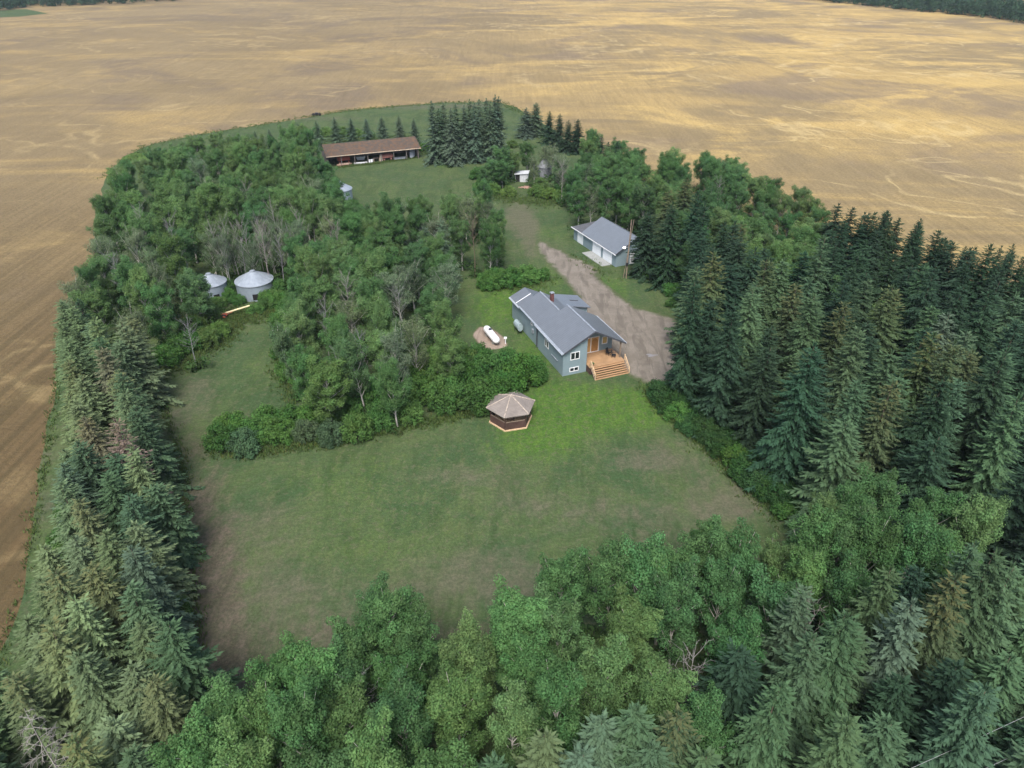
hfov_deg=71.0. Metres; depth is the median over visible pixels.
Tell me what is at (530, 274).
leafy bush
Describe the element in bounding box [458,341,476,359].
leafy bush
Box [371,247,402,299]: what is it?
aspen tree
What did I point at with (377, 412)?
leafy bush
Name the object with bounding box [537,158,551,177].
old bin
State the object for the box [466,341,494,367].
leafy bush
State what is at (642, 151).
aspen tree
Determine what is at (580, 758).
spruce tree
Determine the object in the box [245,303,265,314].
leafy bush
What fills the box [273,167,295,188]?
aspen tree
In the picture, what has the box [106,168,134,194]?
aspen tree
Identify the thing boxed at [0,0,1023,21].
woods
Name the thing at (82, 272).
aspen tree
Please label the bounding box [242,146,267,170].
aspen tree
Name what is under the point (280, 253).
dead tree
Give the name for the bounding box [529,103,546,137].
spruce tree
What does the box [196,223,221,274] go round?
aspen tree
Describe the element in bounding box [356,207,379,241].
aspen tree
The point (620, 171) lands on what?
aspen tree
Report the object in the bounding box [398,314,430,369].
aspen tree
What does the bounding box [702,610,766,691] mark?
aspen tree
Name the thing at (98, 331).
spruce tree
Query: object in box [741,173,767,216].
aspen tree
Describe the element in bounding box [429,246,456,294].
aspen tree
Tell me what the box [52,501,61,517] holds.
leafy bush
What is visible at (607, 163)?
aspen tree
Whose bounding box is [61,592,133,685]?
spruce tree
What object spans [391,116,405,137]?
spruce tree
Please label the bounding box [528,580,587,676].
aspen tree
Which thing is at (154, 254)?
aspen tree
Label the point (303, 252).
aspen tree
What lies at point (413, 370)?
leafy bush
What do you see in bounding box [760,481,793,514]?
leafy bush
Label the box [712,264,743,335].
spruce tree
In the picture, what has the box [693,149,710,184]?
aspen tree
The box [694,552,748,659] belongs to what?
aspen tree
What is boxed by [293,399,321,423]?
leafy bush
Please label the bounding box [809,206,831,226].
aspen tree
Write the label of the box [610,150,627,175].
aspen tree
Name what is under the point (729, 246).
spruce tree
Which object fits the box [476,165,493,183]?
aspen tree
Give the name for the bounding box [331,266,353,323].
dead tree
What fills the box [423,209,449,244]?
aspen tree
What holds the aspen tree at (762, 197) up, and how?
on the lawn at (448, 520)
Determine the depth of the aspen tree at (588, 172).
152.80 m
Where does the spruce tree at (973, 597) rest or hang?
on the lawn at (448, 520)
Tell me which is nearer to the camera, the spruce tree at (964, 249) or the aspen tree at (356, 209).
the spruce tree at (964, 249)
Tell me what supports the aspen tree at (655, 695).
on the lawn at (448, 520)
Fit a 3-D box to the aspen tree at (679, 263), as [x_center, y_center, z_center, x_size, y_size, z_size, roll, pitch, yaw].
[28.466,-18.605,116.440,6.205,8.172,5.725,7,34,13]
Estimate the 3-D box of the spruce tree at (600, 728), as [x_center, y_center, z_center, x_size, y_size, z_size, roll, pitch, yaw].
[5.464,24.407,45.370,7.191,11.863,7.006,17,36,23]
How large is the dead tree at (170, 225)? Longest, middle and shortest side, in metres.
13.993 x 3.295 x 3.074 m
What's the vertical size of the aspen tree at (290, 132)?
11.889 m
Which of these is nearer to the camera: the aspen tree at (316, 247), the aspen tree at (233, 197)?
the aspen tree at (316, 247)
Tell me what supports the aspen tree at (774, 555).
on the lawn at (448, 520)
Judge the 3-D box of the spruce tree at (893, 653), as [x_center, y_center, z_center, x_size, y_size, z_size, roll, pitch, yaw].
[25.586,19.711,49.807,7.760,15.674,7.629,-9,33,-13]
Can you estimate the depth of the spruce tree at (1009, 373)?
72.03 m
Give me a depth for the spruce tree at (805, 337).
83.87 m
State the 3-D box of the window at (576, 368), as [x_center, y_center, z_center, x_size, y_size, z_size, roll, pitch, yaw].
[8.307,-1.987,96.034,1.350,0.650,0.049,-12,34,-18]
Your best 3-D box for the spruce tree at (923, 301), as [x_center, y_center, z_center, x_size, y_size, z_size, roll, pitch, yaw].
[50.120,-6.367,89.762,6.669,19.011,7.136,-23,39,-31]
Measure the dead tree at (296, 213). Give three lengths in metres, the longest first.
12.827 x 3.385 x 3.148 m
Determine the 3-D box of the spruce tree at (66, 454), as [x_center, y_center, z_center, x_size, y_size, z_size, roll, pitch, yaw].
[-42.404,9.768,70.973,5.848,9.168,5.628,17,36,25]
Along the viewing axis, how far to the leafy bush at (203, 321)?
106.18 m
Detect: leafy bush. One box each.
[45,526,63,547]
[51,544,71,559]
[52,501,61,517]
[150,343,181,367]
[162,334,190,359]
[169,594,193,623]
[175,314,203,334]
[176,328,202,352]
[185,314,208,330]
[193,326,219,349]
[200,421,236,452]
[206,318,230,338]
[207,303,227,319]
[209,296,228,306]
[211,410,250,437]
[221,287,236,299]
[224,426,261,460]
[227,278,236,290]
[227,294,247,305]
[230,241,246,258]
[235,251,265,273]
[236,417,271,444]
[237,241,263,259]
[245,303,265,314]
[251,403,278,424]
[256,297,273,310]
[257,289,273,300]
[257,416,290,446]
[266,310,289,330]
[268,288,282,294]
[268,342,280,362]
[269,276,285,291]
[269,290,287,308]
[270,251,285,263]
[273,358,299,384]
[273,403,303,427]
[273,419,296,445]
[275,299,291,311]
[291,418,318,444]
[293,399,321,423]
[315,397,347,422]
[315,417,346,449]
[320,126,332,136]
[332,392,364,421]
[333,125,347,136]
[339,412,374,444]
[346,197,362,207]
[348,128,361,137]
[357,380,390,406]
[360,130,375,138]
[365,400,397,433]
[393,392,423,426]
[397,366,426,397]
[409,344,439,377]
[409,371,432,405]
[419,142,430,150]
[422,354,457,382]
[425,372,466,416]
[446,352,481,384]
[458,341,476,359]
[462,376,498,417]
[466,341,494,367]
[468,166,480,179]
[469,354,503,386]
[472,179,488,193]
[475,269,499,291]
[481,369,523,396]
[484,266,511,289]
[489,182,500,194]
[490,345,516,372]
[500,185,516,196]
[502,264,525,288]
[503,352,542,392]
[506,139,518,147]
[516,264,540,284]
[524,355,549,385]
[527,184,544,197]
[533,177,548,188]
[537,267,550,281]
[540,187,556,198]
[552,189,564,199]
[554,179,570,191]
[642,260,656,277]
[645,377,672,405]
[654,269,678,282]
[654,390,684,414]
[661,282,681,296]
[662,399,692,426]
[664,387,697,408]
[665,296,683,308]
[674,412,696,437]
[689,403,711,417]
[691,414,719,442]
[698,428,727,451]
[709,437,740,466]
[715,426,740,444]
[720,442,750,466]
[727,451,762,482]
[737,462,773,492]
[752,474,777,503]
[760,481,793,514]
[770,495,802,519]
[772,480,801,499]
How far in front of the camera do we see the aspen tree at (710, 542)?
55.33 m
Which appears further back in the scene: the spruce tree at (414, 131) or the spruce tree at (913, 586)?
the spruce tree at (414, 131)
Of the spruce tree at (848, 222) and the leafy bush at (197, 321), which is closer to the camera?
the leafy bush at (197, 321)
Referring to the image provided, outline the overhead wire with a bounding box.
[912,717,1022,767]
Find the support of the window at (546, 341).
in the house
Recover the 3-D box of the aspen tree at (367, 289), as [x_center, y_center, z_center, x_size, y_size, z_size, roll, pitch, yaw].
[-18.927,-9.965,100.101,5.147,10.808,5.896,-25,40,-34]
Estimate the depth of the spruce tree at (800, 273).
100.18 m
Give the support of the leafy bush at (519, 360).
on the lawn at (448, 520)
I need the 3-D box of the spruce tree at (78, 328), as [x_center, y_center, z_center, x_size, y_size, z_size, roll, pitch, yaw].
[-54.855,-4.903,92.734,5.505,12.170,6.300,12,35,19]
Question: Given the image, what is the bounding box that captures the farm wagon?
[378,153,392,159]
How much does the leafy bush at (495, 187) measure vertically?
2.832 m
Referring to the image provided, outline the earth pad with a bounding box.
[472,326,507,349]
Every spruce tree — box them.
[0,668,70,745]
[0,671,93,767]
[0,723,32,767]
[0,752,26,767]
[9,613,46,682]
[25,625,54,708]
[27,614,81,734]
[29,575,59,626]
[31,543,84,589]
[34,624,129,753]
[36,566,95,641]
[46,478,127,559]
[49,300,83,371]
[49,462,109,537]
[53,319,92,392]
[53,448,78,509]
[55,300,68,344]
[55,337,109,428]
[55,345,99,410]
[57,394,110,456]
[58,729,122,767]
[59,359,112,423]
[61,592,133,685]
[62,535,108,601]
[62,644,135,748]
[64,399,123,457]
[65,304,92,368]
[67,439,112,526]
[69,375,118,445]
[70,497,127,578]
[72,561,136,663]
[73,417,118,477]
[75,298,114,340]
[81,320,114,386]
[87,316,127,399]
[88,336,118,409]
[89,527,144,602]
[91,470,146,543]
[91,712,157,766]
[93,345,158,419]
[98,453,157,527]
[105,369,173,450]
[105,417,173,495]
[109,339,165,417]
[112,369,181,456]
[113,321,183,409]
[114,543,203,647]
[114,579,209,665]
[114,658,186,743]
[115,388,181,476]
[115,492,200,580]
[117,741,162,767]
[119,519,206,606]
[120,447,194,526]
[121,618,177,691]
[122,316,170,394]
[126,405,205,502]
[133,672,193,764]
[140,482,211,572]
[143,616,245,732]
[312,121,328,152]
[327,117,343,143]
[343,119,358,142]
[361,119,374,140]
[375,116,390,139]
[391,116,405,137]
[408,119,421,143]
[417,225,430,290]
[421,100,446,167]
[427,108,447,165]
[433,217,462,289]
[438,102,448,158]
[439,108,465,167]
[443,103,471,165]
[456,105,474,163]
[463,99,480,153]
[466,102,487,163]
[470,99,486,152]
[476,749,512,767]
[479,101,498,162]
[480,98,490,152]
[482,95,502,157]
[486,97,509,159]
[511,725,568,767]
[512,108,536,139]
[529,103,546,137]
[536,111,555,146]
[549,113,565,148]
[554,742,599,767]
[556,120,574,155]
[565,119,585,155]
[571,708,627,767]
[597,134,606,154]
[601,142,612,156]
[607,700,661,767]
[613,141,621,159]
[617,732,676,767]
[623,211,661,284]
[645,201,683,295]
[648,703,704,767]
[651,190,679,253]
[652,207,681,264]
[663,299,721,388]
[664,266,704,354]
[664,277,710,407]
[669,250,726,353]
[670,244,723,333]
[671,202,714,296]
[673,234,710,309]
[674,191,707,285]
[674,739,724,767]
[675,176,694,206]
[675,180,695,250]
[684,636,766,767]
[687,299,748,437]
[692,319,749,415]
[706,221,729,278]
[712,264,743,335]
[716,220,744,289]
[719,237,749,304]
[720,221,755,272]
[720,680,797,767]
[727,345,779,457]
[731,325,783,426]
[732,246,768,320]
[733,287,763,392]
[736,280,769,369]
[738,342,827,492]
[739,257,776,356]
[747,248,770,281]
[752,583,816,704]
[757,253,777,303]
[759,281,803,388]
[759,630,832,767]
[764,257,793,339]
[766,348,808,428]
[768,350,834,468]
[768,608,866,761]
[776,292,825,401]
[778,251,815,325]
[778,418,864,537]
[783,710,866,767]
[786,234,832,345]
[788,279,821,331]
[790,379,873,500]
[806,227,839,298]
[808,619,875,742]
[810,301,855,399]
[810,325,868,442]
[811,280,852,362]
[812,203,845,273]
[813,266,864,354]
[816,243,843,311]
[818,252,871,326]
[828,242,872,299]
[829,220,849,286]
[831,336,885,413]
[833,206,858,282]
[834,349,902,440]
[837,320,882,382]
[840,212,870,276]
[843,211,879,271]
[843,278,875,345]
[843,379,904,494]
[843,563,904,655]
[843,710,915,767]
[845,210,894,277]
[845,270,871,329]
[847,227,883,294]
[849,671,928,767]
[850,596,927,718]
[853,373,913,472]
[854,284,902,383]
[866,252,902,327]
[868,287,908,372]
[871,218,895,295]
[873,262,917,315]
[876,374,957,500]
[877,432,960,528]
[878,569,971,696]
[880,212,891,233]
[881,218,904,284]
[882,223,923,288]
[884,305,940,380]
[885,564,930,625]
[887,262,936,353]
[889,262,941,364]
[889,331,942,454]
[890,327,935,390]
[890,338,967,468]
[891,251,912,290]
[893,226,925,273]
[894,264,935,341]
[894,680,1006,767]
[897,351,922,396]
[902,218,925,269]
[902,311,958,375]
[903,656,973,765]
[905,237,954,300]
[905,547,1013,680]
[908,230,944,289]
[917,330,977,419]
[918,377,967,492]
[921,540,984,611]
[926,275,940,318]
[928,284,970,360]
[929,240,960,309]
[932,247,977,333]
[933,294,957,344]
[934,264,970,346]
[938,351,1013,490]
[938,393,1023,524]
[943,391,1023,524]
[944,348,984,446]
[944,560,1023,683]
[947,247,969,279]
[948,347,1017,453]
[949,290,999,397]
[950,247,985,307]
[954,649,1023,747]
[955,278,1006,354]
[957,463,1023,574]
[961,243,1000,321]
[962,251,1018,334]
[966,317,1023,396]
[968,290,1023,374]
[975,739,1023,767]
[981,245,1004,295]
[981,717,1023,761]
[985,615,1023,690]
[986,256,1023,345]
[989,558,1023,623]
[990,526,1023,587]
[991,573,1023,654]
[992,243,1019,296]
[992,356,1023,468]
[1000,664,1023,726]
[1001,438,1023,488]
[1004,293,1023,343]
[1008,310,1023,356]
[1009,330,1023,429]
[1015,272,1023,323]
[1015,518,1023,560]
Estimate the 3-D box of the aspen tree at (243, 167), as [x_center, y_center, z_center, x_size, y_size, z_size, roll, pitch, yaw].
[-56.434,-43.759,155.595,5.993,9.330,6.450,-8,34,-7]
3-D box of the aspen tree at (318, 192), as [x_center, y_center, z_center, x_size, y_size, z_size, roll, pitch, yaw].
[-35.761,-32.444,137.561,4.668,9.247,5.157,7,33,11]
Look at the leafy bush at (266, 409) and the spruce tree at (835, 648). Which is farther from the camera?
the leafy bush at (266, 409)
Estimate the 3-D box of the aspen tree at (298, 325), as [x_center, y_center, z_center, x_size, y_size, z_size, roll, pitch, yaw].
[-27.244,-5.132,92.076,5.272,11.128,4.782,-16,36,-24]
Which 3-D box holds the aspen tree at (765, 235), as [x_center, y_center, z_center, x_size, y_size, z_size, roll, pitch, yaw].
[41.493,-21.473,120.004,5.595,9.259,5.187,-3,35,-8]
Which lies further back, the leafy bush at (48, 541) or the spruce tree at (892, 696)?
the leafy bush at (48, 541)
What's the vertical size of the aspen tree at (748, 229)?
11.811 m
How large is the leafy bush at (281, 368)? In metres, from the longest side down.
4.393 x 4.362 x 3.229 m
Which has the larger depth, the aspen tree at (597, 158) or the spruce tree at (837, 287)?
the aspen tree at (597, 158)
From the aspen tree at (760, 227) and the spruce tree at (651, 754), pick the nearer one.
the spruce tree at (651, 754)
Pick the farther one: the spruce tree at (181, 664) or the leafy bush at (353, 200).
the leafy bush at (353, 200)
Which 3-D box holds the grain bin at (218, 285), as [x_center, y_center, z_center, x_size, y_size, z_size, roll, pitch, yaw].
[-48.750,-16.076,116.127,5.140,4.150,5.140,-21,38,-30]
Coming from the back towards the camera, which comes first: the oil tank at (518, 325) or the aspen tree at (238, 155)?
the aspen tree at (238, 155)
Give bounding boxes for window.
[545,338,548,348]
[569,366,578,371]
[570,351,579,360]
[602,336,607,343]
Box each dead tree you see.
[17,709,72,767]
[99,251,129,308]
[131,198,145,236]
[160,210,183,253]
[175,315,198,368]
[205,221,222,274]
[215,207,237,276]
[217,231,229,279]
[227,221,241,271]
[232,232,246,269]
[236,216,251,266]
[248,208,263,271]
[253,219,269,274]
[257,218,274,272]
[262,195,282,263]
[271,233,284,279]
[275,217,287,256]
[287,199,306,234]
[315,296,332,357]
[325,218,344,241]
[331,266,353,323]
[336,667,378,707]
[351,324,371,366]
[387,277,409,345]
[463,210,478,270]
[556,159,567,202]
[671,639,712,701]
[797,585,826,648]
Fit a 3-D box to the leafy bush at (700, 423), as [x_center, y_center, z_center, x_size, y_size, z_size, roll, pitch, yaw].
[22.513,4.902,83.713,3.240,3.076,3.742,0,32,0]
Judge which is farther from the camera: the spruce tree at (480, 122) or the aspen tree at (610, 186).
the spruce tree at (480, 122)
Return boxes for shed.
[320,136,420,163]
[514,170,529,181]
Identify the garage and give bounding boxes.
[571,217,639,266]
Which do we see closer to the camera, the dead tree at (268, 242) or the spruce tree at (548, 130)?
the dead tree at (268, 242)
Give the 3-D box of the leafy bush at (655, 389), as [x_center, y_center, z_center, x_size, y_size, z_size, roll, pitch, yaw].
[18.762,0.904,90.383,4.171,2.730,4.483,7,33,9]
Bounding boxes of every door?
[577,232,582,244]
[587,336,599,352]
[592,242,600,256]
[603,248,611,263]
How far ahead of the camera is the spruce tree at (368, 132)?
199.04 m
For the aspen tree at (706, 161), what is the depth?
156.71 m
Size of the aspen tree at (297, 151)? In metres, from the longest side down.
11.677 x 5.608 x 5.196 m
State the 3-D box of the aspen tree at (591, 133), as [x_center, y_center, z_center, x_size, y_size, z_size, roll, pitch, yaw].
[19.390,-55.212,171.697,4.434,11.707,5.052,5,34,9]
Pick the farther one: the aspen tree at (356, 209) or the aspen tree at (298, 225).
the aspen tree at (356, 209)
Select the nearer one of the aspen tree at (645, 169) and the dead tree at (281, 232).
the dead tree at (281, 232)
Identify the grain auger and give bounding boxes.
[209,305,249,318]
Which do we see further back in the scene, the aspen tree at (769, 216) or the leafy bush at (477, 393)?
the aspen tree at (769, 216)
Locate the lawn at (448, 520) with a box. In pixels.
[0,102,947,767]
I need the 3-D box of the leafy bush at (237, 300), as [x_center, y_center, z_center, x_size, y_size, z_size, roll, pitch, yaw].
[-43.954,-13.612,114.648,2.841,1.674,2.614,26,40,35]
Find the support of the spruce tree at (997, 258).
on the field
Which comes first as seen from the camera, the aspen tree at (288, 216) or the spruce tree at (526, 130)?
the aspen tree at (288, 216)
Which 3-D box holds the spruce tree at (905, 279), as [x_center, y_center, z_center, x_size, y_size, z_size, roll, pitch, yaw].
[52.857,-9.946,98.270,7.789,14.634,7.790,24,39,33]
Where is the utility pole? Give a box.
[623,220,633,277]
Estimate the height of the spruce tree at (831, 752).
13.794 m
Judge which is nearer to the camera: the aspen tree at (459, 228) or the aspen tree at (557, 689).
the aspen tree at (557, 689)
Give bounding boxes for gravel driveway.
[535,239,677,383]
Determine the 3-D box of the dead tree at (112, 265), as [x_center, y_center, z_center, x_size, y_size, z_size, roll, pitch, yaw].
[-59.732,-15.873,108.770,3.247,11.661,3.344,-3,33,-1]
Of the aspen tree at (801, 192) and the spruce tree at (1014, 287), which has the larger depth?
the aspen tree at (801, 192)
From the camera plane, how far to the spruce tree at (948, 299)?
92.86 m
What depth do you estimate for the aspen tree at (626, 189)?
137.67 m
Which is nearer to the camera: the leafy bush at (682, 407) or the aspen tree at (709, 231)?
the leafy bush at (682, 407)
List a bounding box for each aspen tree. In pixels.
[56,270,95,312]
[67,284,120,335]
[73,263,109,310]
[84,252,126,308]
[85,213,120,255]
[85,230,117,275]
[88,234,120,266]
[89,194,124,251]
[104,189,125,230]
[106,164,126,181]
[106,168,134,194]
[109,171,136,202]
[111,255,150,323]
[111,299,150,343]
[112,200,147,239]
[115,188,148,217]
[115,222,151,266]
[117,158,138,189]
[119,207,148,245]
[122,262,156,332]
[126,210,161,269]
[132,158,160,190]
[134,280,179,343]
[136,242,168,281]
[142,146,160,169]
[142,165,167,204]
[145,254,178,303]
[145,701,226,767]
[149,177,187,224]
[150,197,182,250]
[150,231,194,301]
[151,148,173,183]
[153,148,165,171]
[153,169,172,203]
[163,147,191,178]
[166,227,197,268]
[167,180,195,227]
[167,196,202,262]
[168,142,181,154]
[171,169,198,188]
[172,146,195,172]
[173,147,202,176]
[174,267,214,315]
[179,135,209,171]
[181,169,199,208]
[186,151,209,183]
[189,176,225,221]
[193,189,221,233]
[195,172,225,209]
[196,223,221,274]
[197,150,225,180]
[197,213,231,257]
[197,671,255,740]
[201,144,228,188]
[206,131,222,151]
[207,228,234,277]
[207,682,255,743]
[209,713,286,767]
[216,218,243,274]
[217,135,231,167]
[218,172,245,230]
[220,182,247,239]
[223,140,241,171]
[223,166,242,210]
[226,133,239,143]
[226,141,253,173]
[235,169,254,209]
[236,671,296,767]
[237,159,257,186]
[239,202,270,243]
[240,235,263,272]
[241,133,267,162]
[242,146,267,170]
[242,643,294,693]
[245,135,268,163]
[245,159,272,195]
[245,185,270,224]
[249,212,270,272]
[251,173,262,192]
[252,168,278,202]
[253,224,280,273]
[262,141,282,182]
[263,213,286,264]
[264,184,282,219]
[264,673,334,767]
[265,134,277,153]
[265,193,292,228]
[266,184,297,213]
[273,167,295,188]
[273,206,303,237]
[274,222,294,266]
[275,141,285,170]
[277,124,300,145]
[278,136,301,167]
[278,299,323,358]
[279,630,345,736]
[280,741,357,767]
[281,178,296,191]
[282,152,303,184]
[282,230,305,279]
[282,291,316,334]
[284,212,305,244]
[284,270,316,312]
[285,343,330,398]
[286,142,304,166]
[287,144,308,170]
[287,244,316,284]
[290,184,318,239]
[291,120,303,146]
[291,223,310,245]
[292,161,318,194]
[296,175,323,227]
[298,127,323,155]
[298,186,323,241]
[299,354,352,421]
[300,274,338,330]
[303,143,317,168]
[303,631,371,736]
[304,250,333,307]
[305,151,326,192]
[307,235,335,275]
[312,189,333,232]
[315,193,347,240]
[315,208,336,243]
[315,672,376,767]
[317,312,364,367]
[319,171,344,189]
[319,177,343,200]
[320,159,338,180]
[322,183,348,203]
[324,234,351,273]
[325,297,367,339]
[325,615,388,705]
[329,240,354,298]
[329,270,365,322]
[331,203,363,256]
[332,327,370,414]
[334,256,369,292]
[343,199,359,212]
[343,703,409,767]
[351,203,373,221]
[351,238,376,263]
[351,570,397,652]
[353,276,392,321]
[354,245,391,293]
[354,290,390,346]
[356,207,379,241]
[358,227,393,253]
[358,581,418,663]
[359,327,402,381]
[361,216,385,250]
[367,299,399,343]
[367,664,435,767]
[368,357,413,426]
[370,648,434,726]
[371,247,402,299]
[372,200,381,226]
[374,205,408,247]
[376,269,415,330]
[378,191,405,235]
[378,318,412,384]
[383,236,405,280]
[383,591,443,687]
[391,256,429,314]
[398,198,408,246]
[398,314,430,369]
[402,239,431,303]
[404,205,435,246]
[405,194,422,236]
[406,734,478,767]
[412,282,451,345]
[419,195,433,222]
[419,231,444,290]
[420,659,492,763]
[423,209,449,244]
[425,297,464,347]
[428,255,462,304]
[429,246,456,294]
[432,330,466,381]
[436,606,497,723]
[439,189,457,209]
[439,194,458,251]
[442,194,465,219]
[447,215,472,270]
[455,192,478,238]
[464,191,484,235]
[472,178,494,220]
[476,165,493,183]
[477,197,498,229]
[478,217,500,268]
[480,574,547,687]
[484,157,498,181]
[485,675,554,767]
[486,219,507,265]
[486,586,530,631]
[487,208,505,237]
[490,145,515,173]
[494,159,510,187]
[499,621,567,708]
[505,149,521,174]
[518,140,536,169]
[528,152,540,177]
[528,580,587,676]
[529,652,587,752]
[533,544,587,648]
[537,547,594,624]
[538,142,552,165]
[544,143,559,180]
[551,162,566,185]
[552,152,570,188]
[561,166,585,206]
[568,181,594,223]
[570,631,636,725]
[574,162,585,181]
[576,150,592,179]
[578,136,597,159]
[579,157,594,188]
[579,178,600,221]
[579,532,635,635]
[586,127,602,153]
[586,152,605,188]
[587,162,609,209]
[596,178,620,218]
[596,538,635,609]
[596,582,663,685]
[600,151,615,182]
[601,145,615,174]
[604,172,631,223]
[608,529,669,635]
[610,137,628,157]
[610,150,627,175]
[613,162,629,183]
[616,176,640,229]
[619,642,698,735]
[620,145,632,159]
[620,165,641,202]
[622,154,646,182]
[624,147,639,162]
[630,158,653,186]
[631,182,658,229]
[636,147,645,163]
[638,171,665,209]
[644,531,696,644]
[646,553,702,673]
[653,150,679,182]
[655,183,679,227]
[656,152,681,206]
[661,184,681,207]
[668,179,690,199]
[669,146,686,166]
[669,162,690,184]
[670,241,704,277]
[673,166,692,183]
[674,208,689,251]
[674,679,740,756]
[677,514,731,628]
[683,219,710,241]
[689,515,725,553]
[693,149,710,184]
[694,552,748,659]
[697,155,722,189]
[698,181,724,228]
[702,155,726,194]
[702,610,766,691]
[704,170,729,206]
[705,201,731,241]
[708,206,736,246]
[713,516,763,613]
[716,159,728,174]
[721,162,743,189]
[722,178,749,217]
[725,154,740,163]
[725,159,748,176]
[725,215,754,239]
[726,167,749,206]
[736,213,759,238]
[736,562,809,657]
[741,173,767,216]
[741,237,762,265]
[743,215,771,242]
[746,232,781,254]
[752,189,778,215]
[752,532,796,605]
[753,201,778,231]
[762,237,793,256]
[763,175,774,193]
[765,239,793,281]
[766,540,827,639]
[769,187,793,239]
[770,177,784,198]
[775,209,802,242]
[776,251,802,288]
[782,503,855,582]
[783,220,819,245]
[788,238,816,275]
[789,184,811,225]
[791,224,824,256]
[797,193,824,224]
[804,217,827,245]
[805,490,845,523]
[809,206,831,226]
[810,548,872,635]
[819,496,878,599]
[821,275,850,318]
[831,479,885,524]
[834,503,904,608]
[837,503,884,575]
[857,461,909,524]
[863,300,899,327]
[882,509,954,604]
[885,497,946,578]
[905,486,966,544]
[918,526,982,604]
[943,493,1013,562]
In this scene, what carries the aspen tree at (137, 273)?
on the lawn at (448, 520)
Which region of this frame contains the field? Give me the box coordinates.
[0,0,1023,649]
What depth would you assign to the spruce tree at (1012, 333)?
77.03 m
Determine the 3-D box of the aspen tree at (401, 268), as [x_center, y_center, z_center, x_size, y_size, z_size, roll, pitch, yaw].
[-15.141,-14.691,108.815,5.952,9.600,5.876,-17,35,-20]
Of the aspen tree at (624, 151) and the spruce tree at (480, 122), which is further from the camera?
the spruce tree at (480, 122)
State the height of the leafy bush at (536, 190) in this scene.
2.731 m
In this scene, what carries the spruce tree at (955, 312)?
on the lawn at (448, 520)
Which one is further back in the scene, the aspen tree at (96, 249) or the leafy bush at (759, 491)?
the aspen tree at (96, 249)
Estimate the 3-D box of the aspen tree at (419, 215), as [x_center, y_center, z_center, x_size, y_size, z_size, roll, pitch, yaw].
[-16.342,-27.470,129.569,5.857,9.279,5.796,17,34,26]
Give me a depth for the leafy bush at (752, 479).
75.28 m
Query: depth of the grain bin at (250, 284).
115.11 m
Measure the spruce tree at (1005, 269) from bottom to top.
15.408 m
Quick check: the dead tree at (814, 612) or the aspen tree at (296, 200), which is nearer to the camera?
the dead tree at (814, 612)
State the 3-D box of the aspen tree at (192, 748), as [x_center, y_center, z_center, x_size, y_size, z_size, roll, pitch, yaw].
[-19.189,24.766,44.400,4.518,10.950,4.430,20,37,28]
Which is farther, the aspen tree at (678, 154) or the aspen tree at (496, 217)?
the aspen tree at (678, 154)
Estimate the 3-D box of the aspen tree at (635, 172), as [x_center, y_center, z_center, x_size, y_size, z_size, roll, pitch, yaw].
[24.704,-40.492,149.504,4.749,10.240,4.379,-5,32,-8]
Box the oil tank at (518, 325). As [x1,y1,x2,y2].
[513,319,522,333]
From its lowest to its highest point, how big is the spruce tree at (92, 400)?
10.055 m
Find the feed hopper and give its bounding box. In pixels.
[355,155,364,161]
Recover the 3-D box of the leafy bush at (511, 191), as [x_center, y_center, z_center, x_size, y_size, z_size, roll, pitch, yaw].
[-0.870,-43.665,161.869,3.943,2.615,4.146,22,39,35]
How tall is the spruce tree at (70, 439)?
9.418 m
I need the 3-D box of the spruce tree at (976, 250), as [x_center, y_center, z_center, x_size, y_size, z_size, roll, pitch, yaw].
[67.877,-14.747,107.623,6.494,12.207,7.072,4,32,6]
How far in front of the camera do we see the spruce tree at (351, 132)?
199.12 m
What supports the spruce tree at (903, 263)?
on the lawn at (448, 520)
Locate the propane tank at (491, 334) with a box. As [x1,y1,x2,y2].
[483,326,499,343]
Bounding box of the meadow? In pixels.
[0,9,46,16]
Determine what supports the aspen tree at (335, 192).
on the lawn at (448, 520)
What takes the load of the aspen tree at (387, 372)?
on the lawn at (448, 520)
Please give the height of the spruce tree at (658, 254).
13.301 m
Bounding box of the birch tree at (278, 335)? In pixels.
[267,320,303,391]
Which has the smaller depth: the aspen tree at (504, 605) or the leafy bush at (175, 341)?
the aspen tree at (504, 605)
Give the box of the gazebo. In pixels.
[486,391,534,431]
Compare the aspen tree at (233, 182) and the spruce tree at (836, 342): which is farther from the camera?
the aspen tree at (233, 182)
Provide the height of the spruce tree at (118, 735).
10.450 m
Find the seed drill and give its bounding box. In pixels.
[336,156,349,162]
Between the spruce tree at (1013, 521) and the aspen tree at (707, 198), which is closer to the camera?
the spruce tree at (1013, 521)
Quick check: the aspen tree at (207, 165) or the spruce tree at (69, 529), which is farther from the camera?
the aspen tree at (207, 165)
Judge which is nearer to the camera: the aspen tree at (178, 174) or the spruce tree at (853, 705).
the spruce tree at (853, 705)
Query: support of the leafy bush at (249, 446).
on the lawn at (448, 520)
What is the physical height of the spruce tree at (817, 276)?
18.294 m
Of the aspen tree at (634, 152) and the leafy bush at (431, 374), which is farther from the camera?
the aspen tree at (634, 152)
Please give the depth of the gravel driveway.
110.44 m
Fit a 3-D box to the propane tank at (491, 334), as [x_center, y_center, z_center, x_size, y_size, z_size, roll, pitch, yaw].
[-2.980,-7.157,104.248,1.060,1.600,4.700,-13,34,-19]
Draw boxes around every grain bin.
[201,272,226,297]
[234,270,273,301]
[339,182,352,199]
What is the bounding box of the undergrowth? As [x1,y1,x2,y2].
[95,136,920,766]
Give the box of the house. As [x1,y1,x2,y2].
[509,287,629,379]
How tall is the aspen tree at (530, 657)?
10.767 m
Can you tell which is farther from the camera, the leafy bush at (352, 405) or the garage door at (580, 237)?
the garage door at (580, 237)

